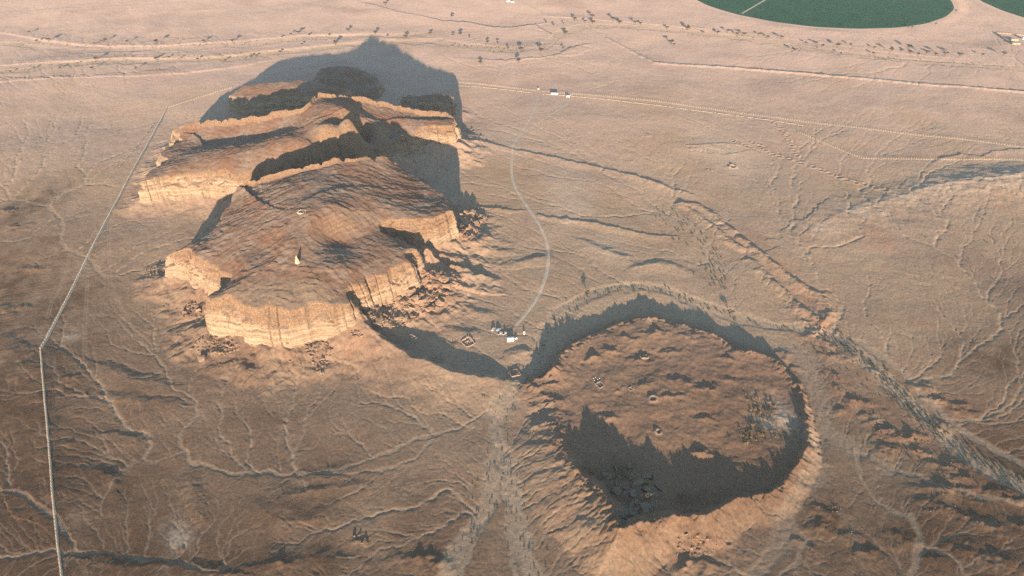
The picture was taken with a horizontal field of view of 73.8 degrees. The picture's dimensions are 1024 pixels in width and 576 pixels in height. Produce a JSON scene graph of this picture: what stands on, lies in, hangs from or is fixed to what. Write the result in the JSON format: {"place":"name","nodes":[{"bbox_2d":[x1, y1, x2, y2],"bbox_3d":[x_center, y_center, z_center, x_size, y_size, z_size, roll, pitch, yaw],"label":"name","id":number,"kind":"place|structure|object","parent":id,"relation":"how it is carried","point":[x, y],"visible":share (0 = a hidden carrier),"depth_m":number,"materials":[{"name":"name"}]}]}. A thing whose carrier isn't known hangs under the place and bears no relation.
{"place":"outdoors","nodes":[
{"label":"outdoors","id":0,"kind":"place"},
{"bbox_2d":[39,350,62,575],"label":"dirt track","id":1,"kind":"structure","parent":0,"point":[52,490],"depth_m":610.57,"materials":[{"name":"beige soil"}]},
{"bbox_2d":[0,1,186,12],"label":"dirt track","id":2,"kind":"structure","parent":0,"point":[99,6],"depth_m":1831.41,"materials":[{"name":"beige soil"}]},
{"bbox_2d":[39,108,166,348],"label":"dirt track","id":3,"kind":"structure","parent":0,"point":[97,239],"depth_m":902.06,"materials":[{"name":"beige soil"}]},
{"bbox_2d":[0,0,1023,575],"bbox_3d":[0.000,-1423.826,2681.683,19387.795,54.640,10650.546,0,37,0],"label":"ground","id":4,"kind":"structure","parent":0,"point":[172,454],"depth_m":786.21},
{"bbox_2d":[40,350,61,575],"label":"fence","id":5,"kind":"object","parent":4,"relation":"on","point":[50,467],"visible":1,"depth_m":611.15,"materials":[{"name":"concrete"}]},
{"bbox_2d":[105,125,152,181],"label":"stone kerb","id":6,"kind":"structure","parent":4,"relation":"on","point":[129,154],"depth_m":1118.29,"materials":[{"name":"beige stone"}]},
{"bbox_2d":[166,86,231,107],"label":"fence","id":7,"kind":"object","parent":4,"relation":"on","point":[198,97],"visible":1,"depth_m":1318.37,"materials":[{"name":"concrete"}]},
{"bbox_2d":[197,354,205,361],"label":"boulder","id":8,"kind":"object","parent":4,"relation":"on","point":[201,358],"visible":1,"depth_m":724.11,"materials":[{"name":"beige stone"}]},
{"bbox_2d":[228,80,355,116],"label":"mesa","id":9,"kind":"structure","parent":4,"relation":"on","point":[260,99],"depth_m":1239.84,"materials":[{"name":"stone"}]},
{"bbox_2d":[138,92,461,202],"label":"mesa","id":10,"kind":"structure","parent":4,"relation":"on","point":[216,159],"depth_m":1031.94,"materials":[{"name":"stone"}]},
{"bbox_2d":[163,156,459,348],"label":"mesa","id":11,"kind":"structure","parent":4,"relation":"on","point":[248,275],"depth_m":792.49,"materials":[{"name":"stone"}]},
{"bbox_2d":[313,66,384,98],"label":"mesa","id":12,"kind":"structure","parent":4,"relation":"on","point":[358,82],"depth_m":1344.96,"materials":[{"name":"stone"}]},
{"bbox_2d":[363,311,371,314],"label":"boulder","id":13,"kind":"object","parent":4,"relation":"on","point":[367,312],"visible":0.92,"depth_m":758.11,"materials":[{"name":"brown stone"}]},
{"bbox_2d":[375,318,382,326],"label":"boulder","id":14,"kind":"object","parent":4,"relation":"on","point":[378,321],"visible":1,"depth_m":753.95,"materials":[{"name":"beige stone"}]},
{"bbox_2d":[402,334,416,347],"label":"excavated ruin","id":15,"kind":"object","parent":4,"relation":"on","point":[409,340],"visible":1,"depth_m":747.57,"materials":[{"name":"beige stone"}]},
{"bbox_2d":[406,287,415,295],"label":"boulder","id":16,"kind":"object","parent":4,"relation":"on","point":[410,290],"visible":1,"depth_m":792.87,"materials":[{"name":"brown stone"}]},
{"bbox_2d":[410,295,417,300],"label":"boulder","id":17,"kind":"object","parent":4,"relation":"on","point":[414,297],"visible":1,"depth_m":787.19,"materials":[{"name":"brown stone"}]},
{"bbox_2d":[417,298,425,302],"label":"boulder","id":18,"kind":"object","parent":4,"relation":"on","point":[421,300],"visible":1,"depth_m":787.70,"materials":[{"name":"brown stone"}]},
{"bbox_2d":[399,93,458,115],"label":"mesa","id":19,"kind":"structure","parent":4,"relation":"on","point":[441,103],"depth_m":1240.99,"materials":[{"name":"stone"}]},
{"bbox_2d":[426,281,431,288],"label":"boulder","id":20,"kind":"object","parent":4,"relation":"on","point":[429,285],"visible":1,"depth_m":808.79,"materials":[{"name":"brown stone"}]},
{"bbox_2d":[428,304,435,310],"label":"boulder","id":21,"kind":"object","parent":4,"relation":"on","point":[430,307],"visible":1,"depth_m":785.53,"materials":[{"name":"brown stone"}]},
{"bbox_2d":[428,355,443,362],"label":"excavated ruin","id":22,"kind":"object","parent":4,"relation":"on","point":[436,359],"visible":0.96,"depth_m":725.98,"materials":[{"name":"beige stone"}]},
{"bbox_2d":[431,281,440,284],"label":"boulder","id":23,"kind":"object","parent":4,"relation":"on","point":[435,282],"visible":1,"depth_m":811.83,"materials":[{"name":"brown stone"}]},
{"bbox_2d":[435,299,443,305],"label":"boulder","id":24,"kind":"object","parent":4,"relation":"on","point":[439,302],"visible":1,"depth_m":794.59,"materials":[{"name":"brown stone"}]},
{"bbox_2d":[441,275,448,280],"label":"boulder","id":25,"kind":"object","parent":4,"relation":"on","point":[445,277],"visible":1,"depth_m":815.16,"materials":[{"name":"brown stone"}]},
{"bbox_2d":[441,282,451,289],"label":"boulder","id":26,"kind":"object","parent":4,"relation":"on","point":[447,286],"visible":0.95,"depth_m":813.54,"materials":[{"name":"brown stone"}]},
{"bbox_2d":[380,71,534,90],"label":"fence","id":27,"kind":"object","parent":4,"relation":"on","point":[458,81],"visible":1,"depth_m":1384.27,"materials":[{"name":"concrete"}]},
{"bbox_2d":[461,336,474,347],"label":"excavated ruin","id":28,"kind":"object","parent":4,"relation":"on","point":[467,341],"visible":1,"depth_m":749.16,"materials":[{"name":"beige stone"}]},
{"bbox_2d":[506,337,513,341],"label":"white tent","id":29,"kind":"object","parent":4,"relation":"on","point":[510,339],"visible":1,"depth_m":750.77,"materials":[{"name":"fabric"}]},
{"bbox_2d":[3,26,1021,555],"bbox_3d":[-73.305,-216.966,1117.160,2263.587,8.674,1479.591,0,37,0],"label":"scrub","id":30,"kind":"object","parent":4,"relation":"on","point":[779,328],"visible":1,"depth_m":685.92,"materials":[{"name":"plant"}]},
{"bbox_2d":[508,369,520,377],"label":"excavated ruin","id":31,"kind":"object","parent":4,"relation":"on","point":[513,372],"visible":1,"depth_m":710.85,"materials":[{"name":"beige stone"}]},
{"bbox_2d":[145,129,974,555],"bbox_3d":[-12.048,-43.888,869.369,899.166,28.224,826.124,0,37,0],"label":"rubble","id":32,"kind":"object","parent":4,"relation":"on","point":[705,553],"visible":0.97,"depth_m":755.48,"materials":[{"name":"brown stone"}]},
{"bbox_2d":[610,486,622,494],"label":"rock crag","id":33,"kind":"structure","parent":4,"relation":"on","point":[616,490],"depth_m":588.38,"materials":[{"name":"grey stone"}]},
{"bbox_2d":[620,513,626,519],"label":"rock crag","id":34,"kind":"structure","parent":4,"relation":"on","point":[623,516],"depth_m":554.29,"materials":[{"name":"grey stone"}]},
{"bbox_2d":[627,462,631,469],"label":"rock crag","id":35,"kind":"structure","parent":4,"relation":"on","point":[629,465],"depth_m":613.35,"materials":[{"name":"grey stone"}]},
{"bbox_2d":[628,507,635,516],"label":"rock crag","id":36,"kind":"structure","parent":4,"relation":"on","point":[631,512],"depth_m":564.27,"materials":[{"name":"grey stone"}]},
{"bbox_2d":[628,489,637,497],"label":"rock crag","id":37,"kind":"structure","parent":4,"relation":"on","point":[632,493],"depth_m":584.11,"materials":[{"name":"grey stone"}]},
{"bbox_2d":[631,508,638,513],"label":"rock crag","id":38,"kind":"structure","parent":4,"relation":"on","point":[636,510],"depth_m":565.75,"materials":[{"name":"grey stone"}]},
{"bbox_2d":[633,478,648,485],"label":"rock crag","id":39,"kind":"structure","parent":4,"relation":"on","point":[640,482],"depth_m":595.23,"materials":[{"name":"grey stone"}]},
{"bbox_2d":[636,502,650,510],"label":"rock crag","id":40,"kind":"structure","parent":4,"relation":"on","point":[644,505],"depth_m":570.13,"materials":[{"name":"grey stone"}]},
{"bbox_2d":[641,487,650,492],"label":"rock crag","id":41,"kind":"structure","parent":4,"relation":"on","point":[645,489],"depth_m":587.16,"materials":[{"name":"grey stone"}]},
{"bbox_2d":[642,509,649,513],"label":"rock crag","id":42,"kind":"structure","parent":4,"relation":"on","point":[646,511],"depth_m":565.44,"materials":[{"name":"grey stone"}]},
{"bbox_2d":[642,472,652,479],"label":"rock crag","id":43,"kind":"structure","parent":4,"relation":"on","point":[648,475],"depth_m":603.33,"materials":[{"name":"grey stone"}]},
{"bbox_2d":[643,492,652,499],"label":"rock crag","id":44,"kind":"structure","parent":4,"relation":"on","point":[648,495],"depth_m":578.55,"materials":[{"name":"stone"}]},
{"bbox_2d":[650,491,658,497],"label":"rock crag","id":45,"kind":"structure","parent":4,"relation":"on","point":[655,494],"depth_m":584.07,"materials":[{"name":"grey stone"}]},
{"bbox_2d":[548,94,791,123],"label":"stone kerb","id":46,"kind":"structure","parent":4,"relation":"on","point":[660,105],"depth_m":1280.38,"materials":[{"name":"beige stone"}]},
{"bbox_2d":[541,90,1023,147],"bbox_3d":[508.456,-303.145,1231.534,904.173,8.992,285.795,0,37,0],"label":"fence","id":47,"kind":"object","parent":4,"relation":"on","point":[801,121],"visible":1,"depth_m":1221.76,"materials":[{"name":"concrete"}]},
{"bbox_2d":[798,132,1019,159],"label":"fence","id":48,"kind":"object","parent":4,"relation":"on","point":[916,158],"visible":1,"depth_m":1109.64,"materials":[{"name":"concrete"}]},
{"bbox_2d":[996,32,1023,40],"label":"yard wall","id":49,"kind":"structure","parent":4,"relation":"on","point":[1006,33],"depth_m":1633.61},
{"bbox_2d":[510,96,549,326],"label":"dirt track","id":50,"kind":"structure","parent":0,"point":[524,315],"depth_m":937.67,"materials":[{"name":"beige soil"}]},
{"bbox_2d":[520,97,569,134],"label":"dirt track","id":51,"kind":"structure","parent":0,"point":[546,116],"depth_m":1243.12,"materials":[{"name":"beige soil"}]},
{"bbox_2d":[517,0,578,26],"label":"dirt track","id":52,"kind":"structure","parent":0,"point":[546,13],"depth_m":1787.42,"materials":[{"name":"beige soil"}]},
{"bbox_2d":[606,37,1020,90],"bbox_3d":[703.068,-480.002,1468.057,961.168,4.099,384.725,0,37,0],"label":"dirt track","id":53,"kind":"structure","parent":0,"point":[792,71],"depth_m":1441.97,"materials":[{"name":"beige soil"}]},
{"bbox_2d":[698,0,953,28],"bbox_3d":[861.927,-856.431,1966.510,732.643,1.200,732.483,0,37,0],"label":"crop field","id":54,"kind":"structure","parent":0,"point":[859,14],"depth_m":1792.91,"materials":[{"name":"green plant"}]},
{"bbox_2d":[742,0,764,12],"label":"center pivot irrigation arm","id":55,"kind":"structure","parent":54,"relation":"on","point":[753,6],"depth_m":1830.98},
{"bbox_2d":[981,0,1023,16],"bbox_3d":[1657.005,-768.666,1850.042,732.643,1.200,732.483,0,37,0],"label":"crop field","id":56,"kind":"structure","parent":0,"point":[1015,7],"depth_m":1839.32,"materials":[{"name":"green plant"}]}
]}

